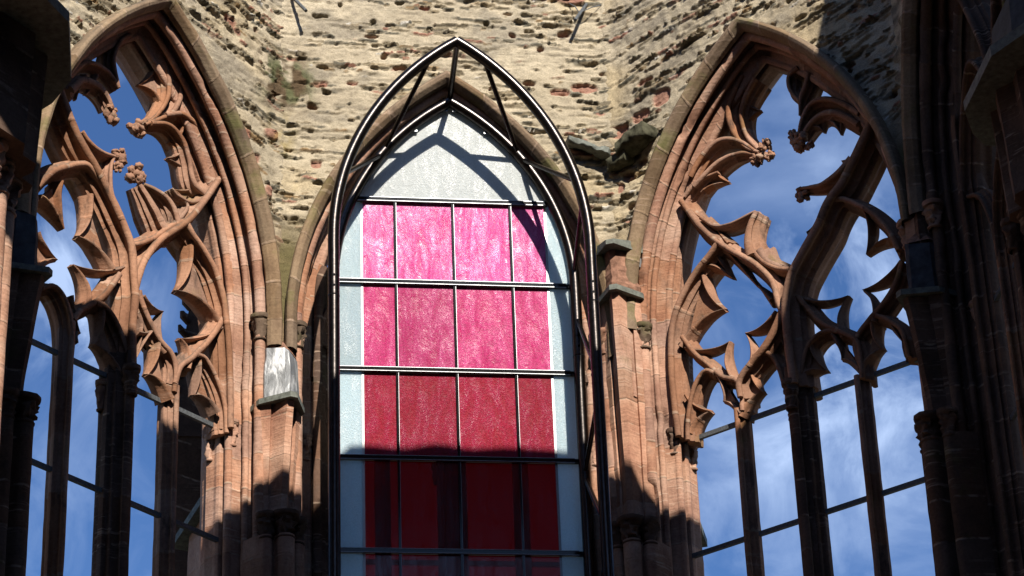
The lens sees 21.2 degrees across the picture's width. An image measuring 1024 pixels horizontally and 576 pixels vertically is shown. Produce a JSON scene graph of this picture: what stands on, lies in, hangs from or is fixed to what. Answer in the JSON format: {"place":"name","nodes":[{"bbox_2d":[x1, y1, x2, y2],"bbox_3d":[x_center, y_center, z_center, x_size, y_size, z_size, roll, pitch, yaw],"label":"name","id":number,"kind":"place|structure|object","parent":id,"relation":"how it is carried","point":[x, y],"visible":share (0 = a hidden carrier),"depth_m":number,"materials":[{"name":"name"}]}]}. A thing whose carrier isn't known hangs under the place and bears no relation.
{"place":"outdoors","nodes":[
{"label":"outdoors","id":0,"kind":"place"},
{"bbox_2d":[23,57,934,575],"label":"sky","id":1,"kind":"structure","parent":0,"point":[769,189],"materials":[{"name":"blue"}]},
{"label":"ground","id":2,"kind":"structure","parent":0,"visible":0},
{"bbox_2d":[15,188,31,213],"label":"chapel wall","id":3,"kind":"structure","parent":2,"relation":"on","point":[24,202],"depth_m":23.45,"materials":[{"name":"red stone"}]},
{"bbox_2d":[0,209,52,575],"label":"corner pier","id":4,"kind":"structure","parent":2,"relation":"on","point":[30,277],"depth_m":22.51,"materials":[{"name":"stone"}]},
{"bbox_2d":[0,0,71,433],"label":"arch pier","id":5,"kind":"structure","parent":2,"relation":"on","point":[35,62],"depth_m":19.62,"materials":[{"name":"red stone"}]},
{"bbox_2d":[31,0,285,575],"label":"chapel wall","id":6,"kind":"structure","parent":2,"relation":"on","point":[203,78],"depth_m":25.45,"materials":[{"name":"red stone"}]},
{"bbox_2d":[174,301,201,575],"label":"pinnacle","id":7,"kind":"object","parent":2,"relation":"on","point":[189,462],"visible":0.12,"depth_m":27.17,"materials":[{"name":"stone"}]},
{"bbox_2d":[175,498,277,575],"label":"buttress","id":8,"kind":"structure","parent":2,"relation":"on","point":[185,540],"depth_m":25.99,"materials":[{"name":"red stone"}]},
{"bbox_2d":[242,341,307,575],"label":"corner pier","id":9,"kind":"structure","parent":2,"relation":"on","point":[282,551],"depth_m":25.10,"materials":[{"name":"red stone"}]},
{"bbox_2d":[268,0,622,575],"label":"chapel wall","id":10,"kind":"structure","parent":2,"relation":"on","point":[346,64],"depth_m":27.35,"materials":[{"name":"beige stone"}]},
{"bbox_2d":[294,0,307,11],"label":"iron bracket","id":11,"kind":"object","parent":10,"relation":"attached to","point":[300,5],"visible":1,"depth_m":27.58,"materials":[{"name":"grey metal"}]},
{"bbox_2d":[328,36,613,575],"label":"glass screen","id":12,"kind":"object","parent":10,"relation":"attached to","point":[460,441],"visible":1,"depth_m":25.95,"materials":[{"name":"glass"}]},
{"bbox_2d":[569,3,601,21],"bbox_3d":[0.732,-2.802,28.071,0.384,0.362,0.186,19,-35,-33],"label":"iron bracket","id":13,"kind":"object","parent":10,"relation":"attached to","point":[580,12],"visible":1,"depth_m":28.04,"materials":[{"name":"grey metal"}]},
{"bbox_2d":[596,238,671,575],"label":"corner pier","id":14,"kind":"structure","parent":2,"relation":"on","point":[634,554],"depth_m":25.74,"materials":[{"name":"red stone"}]},
{"bbox_2d":[700,522,707,546],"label":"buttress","id":15,"kind":"structure","parent":2,"relation":"on","point":[704,539],"depth_m":26.83,"materials":[{"name":"stone"}]},
{"bbox_2d":[600,0,953,575],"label":"chapel wall","id":16,"kind":"structure","parent":2,"relation":"on","point":[691,83],"depth_m":26.07,"materials":[{"name":"red stone"}]},
{"bbox_2d":[896,232,995,575],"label":"corner pier","id":17,"kind":"structure","parent":2,"relation":"on","point":[958,513],"depth_m":23.28,"materials":[{"name":"stone"}]},
{"bbox_2d":[891,0,1023,575],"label":"chapel wall","id":18,"kind":"structure","parent":2,"relation":"on","point":[956,196],"depth_m":24.01,"materials":[{"name":"red stone"}]},
{"bbox_2d":[963,0,1023,234],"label":"arch pier","id":19,"kind":"structure","parent":2,"relation":"on","point":[993,101],"depth_m":20.81,"materials":[{"name":"stone"}]}
]}

